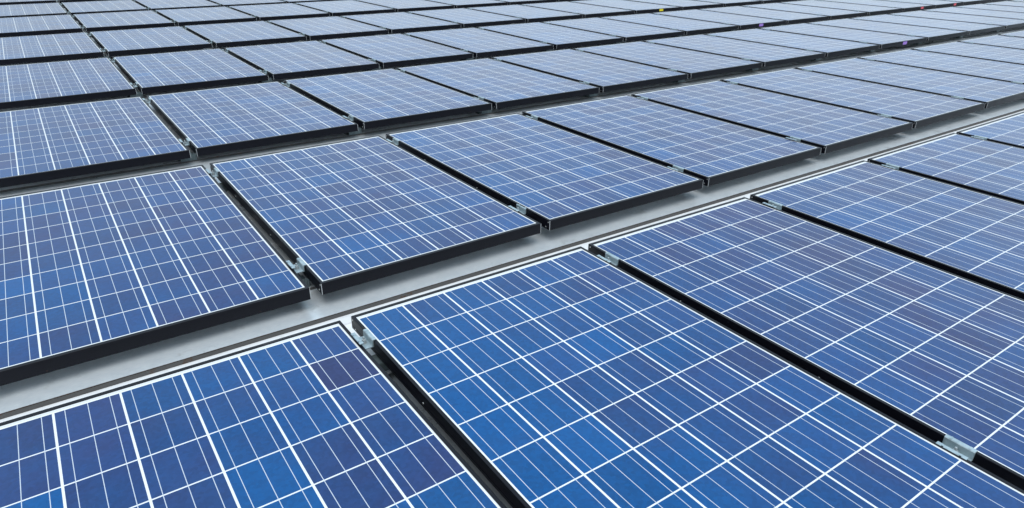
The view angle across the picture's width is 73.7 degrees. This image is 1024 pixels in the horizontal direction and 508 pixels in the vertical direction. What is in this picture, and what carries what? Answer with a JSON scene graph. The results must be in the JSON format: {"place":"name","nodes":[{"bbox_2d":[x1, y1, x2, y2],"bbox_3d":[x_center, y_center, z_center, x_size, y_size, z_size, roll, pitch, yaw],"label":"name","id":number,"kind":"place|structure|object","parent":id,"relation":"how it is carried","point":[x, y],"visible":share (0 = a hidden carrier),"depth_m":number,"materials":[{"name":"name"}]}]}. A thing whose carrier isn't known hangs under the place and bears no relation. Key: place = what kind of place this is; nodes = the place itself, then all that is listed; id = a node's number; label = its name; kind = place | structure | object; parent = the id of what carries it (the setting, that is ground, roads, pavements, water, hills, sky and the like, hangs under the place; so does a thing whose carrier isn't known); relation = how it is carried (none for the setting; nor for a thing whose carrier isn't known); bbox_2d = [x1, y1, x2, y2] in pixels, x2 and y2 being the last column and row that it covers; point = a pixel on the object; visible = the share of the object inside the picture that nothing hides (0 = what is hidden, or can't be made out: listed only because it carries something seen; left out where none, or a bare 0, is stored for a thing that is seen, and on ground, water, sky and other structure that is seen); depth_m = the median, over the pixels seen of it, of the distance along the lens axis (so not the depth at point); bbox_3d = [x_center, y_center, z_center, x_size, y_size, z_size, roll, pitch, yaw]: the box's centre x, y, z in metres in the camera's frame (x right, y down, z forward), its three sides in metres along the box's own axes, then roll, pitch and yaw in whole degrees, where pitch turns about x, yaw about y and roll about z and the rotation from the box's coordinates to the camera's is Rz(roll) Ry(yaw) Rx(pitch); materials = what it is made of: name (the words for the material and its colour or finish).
{"place":"outdoors","nodes":[
{"label":"outdoors","id":0,"kind":"place"},
{"bbox_2d":[0,0,1023,507],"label":"roof","id":1,"kind":"structure","parent":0,"point":[116,174],"depth_m":4.82,"materials":[{"name":"metal"}]},
{"bbox_2d":[0,0,56,4],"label":"solar panel","id":2,"kind":"object","parent":1,"relation":"on","point":[7,2],"visible":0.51,"depth_m":10.87,"materials":[{"name":"glass"}]},
{"bbox_2d":[0,3,67,17],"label":"solar panel","id":3,"kind":"object","parent":1,"relation":"on","point":[26,10],"visible":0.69,"depth_m":9.84,"materials":[{"name":"glass"}]},
{"bbox_2d":[0,14,82,36],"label":"solar panel","id":4,"kind":"object","parent":1,"relation":"on","point":[34,25],"visible":0.94,"depth_m":8.38,"materials":[{"name":"glass"}]},
{"bbox_2d":[58,0,106,2],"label":"solar panel","id":5,"kind":"object","parent":1,"relation":"on","point":[59,1],"visible":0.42,"depth_m":11.19,"materials":[{"name":"glass"}]},
{"bbox_2d":[61,0,147,15],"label":"solar panel","id":6,"kind":"object","parent":1,"relation":"on","point":[85,7],"visible":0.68,"depth_m":10.34,"materials":[{"name":"glass"}]},
{"bbox_2d":[73,10,174,31],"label":"solar panel","id":7,"kind":"object","parent":1,"relation":"on","point":[107,21],"visible":0.96,"depth_m":8.87,"materials":[{"name":"glass"}]},
{"bbox_2d":[128,89,142,96],"bbox_3d":[-3.027,-1.286,5.479,0.104,0.048,0.165,-16,30,-31],"label":"pedestal","id":8,"kind":"object","parent":1,"relation":"on","point":[139,93],"visible":0.5,"depth_m":5.43,"materials":[{"name":"metal"}]},
{"bbox_2d":[0,57,136,108],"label":"solar panel","id":9,"kind":"object","parent":8,"relation":"on","point":[31,84],"visible":1,"depth_m":5.51,"materials":[{"name":"glass"}]},
{"bbox_2d":[113,48,268,93],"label":"solar panel","id":10,"kind":"object","parent":8,"relation":"on","point":[164,72],"visible":0.93,"depth_m":6.03,"materials":[{"name":"glass"}]},
{"bbox_2d":[135,0,220,11],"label":"solar panel","id":11,"kind":"object","parent":1,"relation":"on","point":[153,5],"visible":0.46,"depth_m":10.73,"materials":[{"name":"glass"}]},
{"bbox_2d":[178,151,197,161],"bbox_3d":[-1.930,-0.586,4.038,0.104,0.048,0.165,-16,30,-31],"label":"pedestal","id":12,"kind":"object","parent":1,"relation":"on","point":[193,156],"visible":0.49,"depth_m":3.98,"materials":[{"name":"metal"}]},
{"bbox_2d":[0,96,190,187],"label":"solar panel","id":13,"kind":"object","parent":12,"relation":"on","point":[40,144],"visible":1,"depth_m":4.06,"materials":[{"name":"glass"}]},
{"bbox_2d":[178,138,190,145],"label":"panel clamp","id":14,"kind":"object","parent":12,"relation":"on","point":[186,143],"visible":0.93,"depth_m":4.06,"materials":[{"name":"metal"}]},
{"bbox_2d":[147,81,357,155],"bbox_3d":[-1.883,-1.000,4.810,0.993,0.047,1.659,-16,30,-31],"label":"solar panel","id":15,"kind":"object","parent":12,"relation":"on","point":[218,120],"visible":0.9,"depth_m":4.59,"materials":[{"name":"glass"}]},
{"bbox_2d":[155,6,256,25],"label":"solar panel","id":16,"kind":"object","parent":1,"relation":"on","point":[200,16],"visible":0.84,"depth_m":9.41,"materials":[{"name":"glass"}]},
{"bbox_2d":[183,21,306,47],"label":"solar panel","id":17,"kind":"object","parent":1,"relation":"on","point":[239,33],"visible":0.9,"depth_m":8.00,"materials":[{"name":"glass"}]},
{"bbox_2d":[207,0,286,6],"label":"solar panel","id":18,"kind":"object","parent":1,"relation":"on","point":[226,3],"visible":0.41,"depth_m":11.07,"materials":[{"name":"glass"}]},
{"bbox_2d":[228,3,329,20],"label":"solar panel","id":19,"kind":"object","parent":1,"relation":"on","point":[265,12],"visible":0.91,"depth_m":9.94,"materials":[{"name":"glass"}]},
{"bbox_2d":[299,274,310,286],"bbox_3d":[-0.854,0.094,2.641,0.104,0.048,0.165,-16,30,-31],"label":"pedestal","id":20,"kind":"object","parent":1,"relation":"on","point":[305,280],"visible":0.16,"depth_m":2.60,"materials":[{"name":"metal"}]},
{"bbox_2d":[0,165,310,385],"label":"solar panel","id":21,"kind":"object","parent":20,"relation":"on","point":[94,270],"visible":1,"depth_m":2.57,"materials":[{"name":"glass"}]},
{"bbox_2d":[205,168,219,177],"bbox_3d":[-1.562,-0.413,3.572,0.056,0.054,0.074,-16,30,-31],"label":"panel clamp","id":22,"kind":"object","parent":21,"relation":"attached to","point":[214,174],"visible":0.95,"depth_m":3.56,"materials":[{"name":"metal"}]},
{"bbox_2d":[286,258,305,274],"bbox_3d":[-0.821,0.057,2.606,0.056,0.054,0.074,-16,30,-31],"label":"panel clamp","id":23,"kind":"object","parent":20,"relation":"on","point":[298,266],"visible":0.97,"depth_m":2.60,"materials":[{"name":"metal"}]},
{"bbox_2d":[209,135,540,294],"bbox_3d":[-0.754,-0.290,3.336,0.993,0.046,1.659,-16,30,-31],"label":"solar panel","id":24,"kind":"object","parent":20,"relation":"on","point":[337,216],"visible":0.94,"depth_m":3.10,"materials":[{"name":"glass"}]},
{"bbox_2d":[508,204,525,214],"bbox_3d":[0.027,-0.191,3.137,0.061,0.054,0.074,-16,30,-31],"label":"panel clamp","id":25,"kind":"object","parent":24,"relation":"attached to","point":[520,208],"visible":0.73,"depth_m":3.13,"materials":[{"name":"metal"}]},
{"bbox_2d":[283,0,337,2],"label":"solar panel","id":26,"kind":"object","parent":1,"relation":"on","point":[292,1],"visible":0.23,"depth_m":11.39,"materials":[{"name":"glass"}]},
{"bbox_2d":[266,16,388,39],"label":"solar panel","id":27,"kind":"object","parent":1,"relation":"on","point":[314,28],"visible":0.86,"depth_m":8.53,"materials":[{"name":"glass"}]},
{"bbox_2d":[295,0,394,15],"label":"solar panel","id":28,"kind":"object","parent":1,"relation":"on","point":[343,7],"visible":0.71,"depth_m":10.47,"materials":[{"name":"glass"}]},
{"bbox_2d":[344,128,361,134],"bbox_3d":[-1.081,-0.833,4.568,0.104,0.048,0.165,-16,30,-31],"label":"pedestal","id":29,"kind":"object","parent":1,"relation":"on","point":[359,131],"visible":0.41,"depth_m":4.52,"materials":[{"name":"metal"}]},
{"bbox_2d":[372,354,388,370],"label":"support beam","id":30,"kind":"structure","parent":1,"relation":"on","point":[380,362],"depth_m":2.13,"materials":[{"name":"metal"}]},
{"bbox_2d":[0,320,506,507],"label":"solar panel","id":31,"kind":"object","parent":30,"relation":"on","point":[330,415],"visible":1,"depth_m":1.72,"materials":[{"name":"glass"}]},
{"bbox_2d":[351,246,1023,507],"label":"solar panel","id":32,"kind":"object","parent":30,"relation":"on","point":[580,377],"visible":0.99,"depth_m":1.85,"materials":[{"name":"glass"}]},
{"bbox_2d":[351,328,376,349],"bbox_3d":[-0.469,0.283,2.166,0.056,0.054,0.074,-16,31,-31],"label":"panel clamp","id":33,"kind":"object","parent":32,"relation":"attached to","point":[366,340],"visible":0.97,"depth_m":2.15,"materials":[{"name":"metal"}]},
{"bbox_2d":[596,252,619,265],"bbox_3d":[0.379,0.035,2.696,0.061,0.054,0.074,-16,31,-31],"label":"panel clamp","id":34,"kind":"object","parent":32,"relation":"attached to","point":[611,258],"visible":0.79,"depth_m":2.69,"materials":[{"name":"metal"}]},
{"bbox_2d":[936,434,977,460],"bbox_3d":[1.120,0.509,1.732,0.061,0.054,0.074,-16,31,-31],"label":"panel clamp","id":35,"kind":"object","parent":32,"relation":"attached to","point":[958,447],"visible":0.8,"depth_m":1.73,"materials":[{"name":"metal"}]},
{"bbox_2d":[341,12,460,32],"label":"solar panel","id":36,"kind":"object","parent":1,"relation":"on","point":[397,22],"visible":0.84,"depth_m":9.06,"materials":[{"name":"glass"}]},
{"bbox_2d":[359,0,453,11],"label":"solar panel","id":37,"kind":"object","parent":1,"relation":"on","point":[407,5],"visible":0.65,"depth_m":10.92,"materials":[{"name":"glass"}]},
{"bbox_2d":[407,8,524,26],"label":"solar panel","id":38,"kind":"object","parent":1,"relation":"on","point":[464,17],"visible":0.86,"depth_m":9.60,"materials":[{"name":"glass"}]},
{"bbox_2d":[427,0,507,7],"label":"solar panel","id":39,"kind":"object","parent":1,"relation":"on","point":[467,3],"visible":0.8,"depth_m":11.30,"materials":[{"name":"glass"}]},
{"bbox_2d":[475,110,491,113],"bbox_3d":[-0.231,-1.081,5.100,0.104,0.048,0.165,-16,30,-31],"label":"pedestal","id":40,"kind":"object","parent":1,"relation":"on","point":[486,111],"visible":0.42,"depth_m":5.05,"materials":[{"name":"metal"}]},
{"bbox_2d":[283,68,491,128],"bbox_3d":[-1.025,-1.248,5.322,0.993,0.048,1.659,-16,30,-31],"label":"solar panel","id":41,"kind":"object","parent":40,"relation":"on","point":[377,98],"visible":0.87,"depth_m":5.12,"materials":[{"name":"glass"}]},
{"bbox_2d":[396,58,598,108],"bbox_3d":[-0.177,-1.495,5.857,0.993,0.046,1.659,-16,30,-31],"label":"solar panel","id":42,"kind":"object","parent":40,"relation":"on","point":[497,84],"visible":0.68,"depth_m":5.66,"materials":[{"name":"glass"}]},
{"bbox_2d":[0,98,1023,418],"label":"metal flashing","id":43,"kind":"object","parent":1,"relation":"on","point":[106,372],"visible":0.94,"depth_m":2.67,"materials":[{"name":"silver metal"}]},
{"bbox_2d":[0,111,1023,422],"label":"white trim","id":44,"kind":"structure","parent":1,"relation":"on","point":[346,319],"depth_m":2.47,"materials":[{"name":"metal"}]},
{"bbox_2d":[468,4,582,21],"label":"solar panel","id":45,"kind":"object","parent":1,"relation":"on","point":[530,14],"visible":0.91,"depth_m":10.16,"materials":[{"name":"glass"}]},
{"bbox_2d":[497,0,556,4],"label":"solar panel","id":46,"kind":"object","parent":1,"relation":"on","point":[513,2],"visible":0.87,"depth_m":11.66,"materials":[{"name":"glass"}]},
{"bbox_2d":[386,113,703,230],"bbox_3d":[0.100,-0.539,3.859,0.993,0.046,1.659,-16,30,-31],"label":"solar panel","id":47,"kind":"object","parent":1,"relation":"on","point":[549,177],"visible":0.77,"depth_m":3.64,"materials":[{"name":"glass"}]},
{"bbox_2d":[668,165,684,171],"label":"panel clamp","id":48,"kind":"object","parent":47,"relation":"attached to","point":[677,168],"visible":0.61,"depth_m":3.66,"materials":[{"name":"metal"}]},
{"bbox_2d":[520,1,634,17],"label":"solar panel","id":49,"kind":"object","parent":1,"relation":"on","point":[586,10],"visible":0.86,"depth_m":10.70,"materials":[{"name":"glass"}]},
{"bbox_2d":[569,0,680,13],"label":"solar panel","id":50,"kind":"object","parent":1,"relation":"on","point":[639,7],"visible":0.88,"depth_m":11.20,"materials":[{"name":"glass"}]},
{"bbox_2d":[522,95,820,185],"bbox_3d":[0.949,-0.788,4.400,0.993,0.046,1.659,-16,30,-31],"label":"solar panel","id":51,"kind":"object","parent":1,"relation":"on","point":[709,151],"visible":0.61,"depth_m":4.21,"materials":[{"name":"glass"}]},
{"bbox_2d":[628,0,723,9],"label":"solar panel","id":52,"kind":"object","parent":1,"relation":"on","point":[687,4],"visible":0.84,"depth_m":11.56,"materials":[{"name":"glass"}]},
{"bbox_2d":[695,0,761,5],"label":"solar panel","id":53,"kind":"object","parent":1,"relation":"on","point":[734,2],"visible":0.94,"depth_m":11.94,"materials":[{"name":"glass"}]},
{"bbox_2d":[631,80,912,153],"bbox_3d":[1.799,-1.034,4.925,0.993,0.046,1.659,-16,30,-31],"label":"solar panel","id":54,"kind":"object","parent":1,"relation":"on","point":[826,128],"visible":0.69,"depth_m":4.75,"materials":[{"name":"glass"}]},
{"bbox_2d":[761,0,796,2],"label":"solar panel","id":55,"kind":"object","parent":1,"relation":"on","point":[767,1],"visible":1,"depth_m":12.28,"materials":[{"name":"glass"}]},
{"bbox_2d":[741,3,867,18],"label":"solar panel","id":56,"kind":"object","parent":1,"relation":"on","point":[831,13],"visible":0.84,"depth_m":10.85,"materials":[{"name":"glass"}]},
{"bbox_2d":[588,197,1023,489],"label":"solar panel","id":57,"kind":"object","parent":1,"relation":"on","point":[935,354],"visible":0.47,"depth_m":2.33,"materials":[{"name":"glass"}]},
{"bbox_2d":[779,0,902,14],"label":"solar panel","id":58,"kind":"object","parent":1,"relation":"on","point":[871,9],"visible":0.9,"depth_m":11.40,"materials":[{"name":"glass"}]},
{"bbox_2d":[720,68,984,127],"bbox_3d":[2.649,-1.283,5.456,0.993,0.046,1.659,-16,30,-31],"label":"solar panel","id":59,"kind":"object","parent":1,"relation":"on","point":[917,109],"visible":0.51,"depth_m":5.29,"materials":[{"name":"glass"}]},
{"bbox_2d":[823,0,934,10],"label":"solar panel","id":60,"kind":"object","parent":1,"relation":"on","point":[905,6],"visible":0.79,"depth_m":11.80,"materials":[{"name":"glass"}]},
{"bbox_2d":[750,160,1023,298],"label":"solar panel","id":61,"kind":"object","parent":1,"relation":"on","point":[975,236],"visible":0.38,"depth_m":3.11,"materials":[{"name":"glass"}]},
{"bbox_2d":[763,200,783,209],"bbox_3d":[1.229,-0.213,3.228,0.061,0.054,0.074,-16,31,-31],"label":"panel clamp","id":62,"kind":"object","parent":61,"relation":"attached to","point":[773,204],"visible":0.65,"depth_m":3.22,"materials":[{"name":"metal"}]},
{"bbox_2d":[882,163,899,169],"bbox_3d":[2.079,-0.461,3.760,0.061,0.054,0.074,-16,31,-31],"label":"panel clamp","id":63,"kind":"object","parent":61,"relation":"attached to","point":[889,165],"visible":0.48,"depth_m":3.75,"materials":[{"name":"metal"}]},
{"bbox_2d":[884,0,963,7],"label":"solar panel","id":64,"kind":"object","parent":1,"relation":"on","point":[940,3],"visible":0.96,"depth_m":12.17,"materials":[{"name":"glass"}]},
{"bbox_2d":[857,49,1023,83],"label":"solar panel","id":65,"kind":"object","parent":1,"relation":"on","point":[991,69],"visible":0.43,"depth_m":6.58,"materials":[{"name":"glass"}]},
{"bbox_2d":[867,133,1023,203],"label":"solar panel","id":66,"kind":"object","parent":1,"relation":"on","point":[995,169],"visible":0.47,"depth_m":3.82,"materials":[{"name":"glass"}]},
{"bbox_2d":[911,41,1023,64],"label":"solar panel","id":67,"kind":"object","parent":1,"relation":"on","point":[994,53],"visible":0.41,"depth_m":7.27,"materials":[{"name":"glass"}]},
{"bbox_2d":[945,0,989,4],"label":"solar panel","id":68,"kind":"object","parent":1,"relation":"on","point":[972,1],"visible":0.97,"depth_m":12.52,"materials":[{"name":"glass"}]},
{"bbox_2d":[923,7,1023,18],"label":"solar panel","id":69,"kind":"object","parent":1,"relation":"on","point":[991,13],"visible":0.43,"depth_m":10.73,"materials":[{"name":"glass"}]},
{"bbox_2d":[955,4,1023,12],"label":"solar panel","id":70,"kind":"object","parent":1,"relation":"on","point":[999,7],"visible":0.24,"depth_m":11.44,"materials":[{"name":"glass"}]},
{"bbox_2d":[956,112,1023,147],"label":"solar panel","id":71,"kind":"object","parent":1,"relation":"on","point":[1008,130],"visible":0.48,"depth_m":4.43,"materials":[{"name":"glass"}]},
{"bbox_2d":[958,35,1023,49],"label":"solar panel","id":72,"kind":"object","parent":1,"relation":"on","point":[1006,41],"visible":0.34,"depth_m":7.93,"materials":[{"name":"glass"}]},
{"bbox_2d":[982,1,1023,6],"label":"solar panel","id":73,"kind":"object","parent":1,"relation":"on","point":[1013,3],"visible":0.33,"depth_m":12.09,"materials":[{"name":"glass"}]},
{"bbox_2d":[998,30,1023,37],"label":"solar panel","id":74,"kind":"object","parent":1,"relation":"on","point":[1018,33],"visible":0.52,"depth_m":8.50,"materials":[{"name":"glass"}]},
{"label":"panel clamp","id":75,"kind":"object","parent":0,"visible":0},
{"bbox_2d":[795,58,1023,107],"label":"solar panel","id":76,"kind":"object","parent":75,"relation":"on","point":[989,93],"visible":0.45,"depth_m":5.86,"materials":[{"name":"glass"}]},
{"bbox_3d":[1.469,-1.578,6.163,0.104,0.048,0.165,-16,30,-31],"label":"pedestal","id":77,"kind":"object","parent":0,"visible":0},
{"bbox_2d":[491,49,687,91],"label":"solar panel","id":78,"kind":"object","parent":77,"relation":"on","point":[605,74],"visible":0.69,"depth_m":6.20,"materials":[{"name":"glass"}]},
{"bbox_3d":[2.319,-1.826,6.695,0.104,0.048,0.165,-16,30,-31],"label":"pedestal","id":79,"kind":"object","parent":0,"visible":0},
{"bbox_2d":[573,41,761,78],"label":"solar panel","id":80,"kind":"object","parent":79,"relation":"on","point":[693,64],"visible":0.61,"depth_m":6.75,"materials":[{"name":"glass"}]},
{"bbox_3d":[3.169,-2.074,7.226,0.104,0.048,0.165,-16,30,-31],"label":"pedestal","id":81,"kind":"object","parent":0,"visible":0},
{"bbox_2d":[643,34,825,66],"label":"solar panel","id":82,"kind":"object","parent":81,"relation":"on","point":[766,55],"visible":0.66,"depth_m":7.28,"materials":[{"name":"glass"}]},
{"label":"pedestal","id":83,"kind":"object","parent":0,"visible":0},
{"bbox_2d":[704,28,879,56],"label":"solar panel","id":84,"kind":"object","parent":83,"relation":"on","point":[830,47],"visible":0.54,"depth_m":7.83,"materials":[{"name":"glass"}]},
{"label":"pedestal","id":85,"kind":"object","parent":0,"visible":0},
{"bbox_2d":[758,23,926,48],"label":"solar panel","id":86,"kind":"object","parent":85,"relation":"on","point":[884,40],"visible":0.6,"depth_m":8.37,"materials":[{"name":"glass"}]},
{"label":"pedestal","id":87,"kind":"object","parent":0,"visible":0},
{"bbox_2d":[809,18,968,40],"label":"solar panel","id":88,"kind":"object","parent":87,"relation":"on","point":[930,33],"visible":0.66,"depth_m":8.90,"materials":[{"name":"glass"}]},
{"bbox_2d":[849,14,1004,34],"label":"solar panel","id":89,"kind":"object","parent":87,"relation":"on","point":[973,28],"visible":0.62,"depth_m":9.43,"materials":[{"name":"glass"}]},
{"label":"pedestal","id":90,"kind":"object","parent":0,"visible":0},
{"bbox_2d":[890,10,1023,28],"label":"solar panel","id":91,"kind":"object","parent":90,"relation":"on","point":[1008,23],"visible":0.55,"depth_m":10.00,"materials":[{"name":"glass"}]},
{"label":"pedestal","id":92,"kind":"object","parent":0,"visible":0},
{"bbox_2d":[224,40,378,79],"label":"solar panel","id":93,"kind":"object","parent":92,"relation":"on","point":[293,59],"visible":0.91,"depth_m":6.56,"materials":[{"name":"glass"}]},
{"bbox_2d":[320,33,472,67],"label":"solar panel","id":94,"kind":"object","parent":92,"relation":"on","point":[391,50],"visible":0.88,"depth_m":7.10,"materials":[{"name":"glass"}]},
{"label":"pedestal","id":95,"kind":"object","parent":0,"visible":0},
{"bbox_2d":[403,27,553,57],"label":"solar panel","id":96,"kind":"object","parent":95,"relation":"on","point":[477,42],"visible":0.86,"depth_m":7.64,"materials":[{"name":"glass"}]},
{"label":"pedestal","id":97,"kind":"object","parent":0,"visible":0},
{"bbox_2d":[476,22,622,48],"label":"solar panel","id":98,"kind":"object","parent":97,"relation":"on","point":[558,37],"visible":0.91,"depth_m":8.18,"materials":[{"name":"glass"}]},
{"bbox_2d":[542,17,684,40],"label":"solar panel","id":99,"kind":"object","parent":97,"relation":"on","point":[627,31],"visible":0.85,"depth_m":8.72,"materials":[{"name":"glass"}]},
{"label":"pedestal","id":100,"kind":"object","parent":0,"visible":0},
{"bbox_2d":[599,13,737,34],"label":"solar panel","id":101,"kind":"object","parent":100,"relation":"on","point":[690,26],"visible":0.86,"depth_m":9.25,"materials":[{"name":"glass"}]},
{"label":"pedestal","id":102,"kind":"object","parent":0,"visible":0},
{"bbox_2d":[652,9,785,28],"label":"solar panel","id":103,"kind":"object","parent":102,"relation":"on","point":[742,21],"visible":0.91,"depth_m":9.79,"materials":[{"name":"glass"}]},
{"bbox_2d":[699,6,828,23],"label":"solar panel","id":104,"kind":"object","parent":102,"relation":"on","point":[791,17],"visible":0.88,"depth_m":10.31,"materials":[{"name":"glass"}]},
{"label":"pedestal","id":105,"kind":"object","parent":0,"visible":0},
{"bbox_2d":[0,32,104,64],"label":"solar panel","id":106,"kind":"object","parent":105,"relation":"on","point":[39,48],"visible":1,"depth_m":6.96,"materials":[{"name":"glass"}]},
{"bbox_2d":[89,26,212,55],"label":"solar panel","id":107,"kind":"object","parent":105,"relation":"on","point":[140,41],"visible":0.94,"depth_m":7.46,"materials":[{"name":"glass"}]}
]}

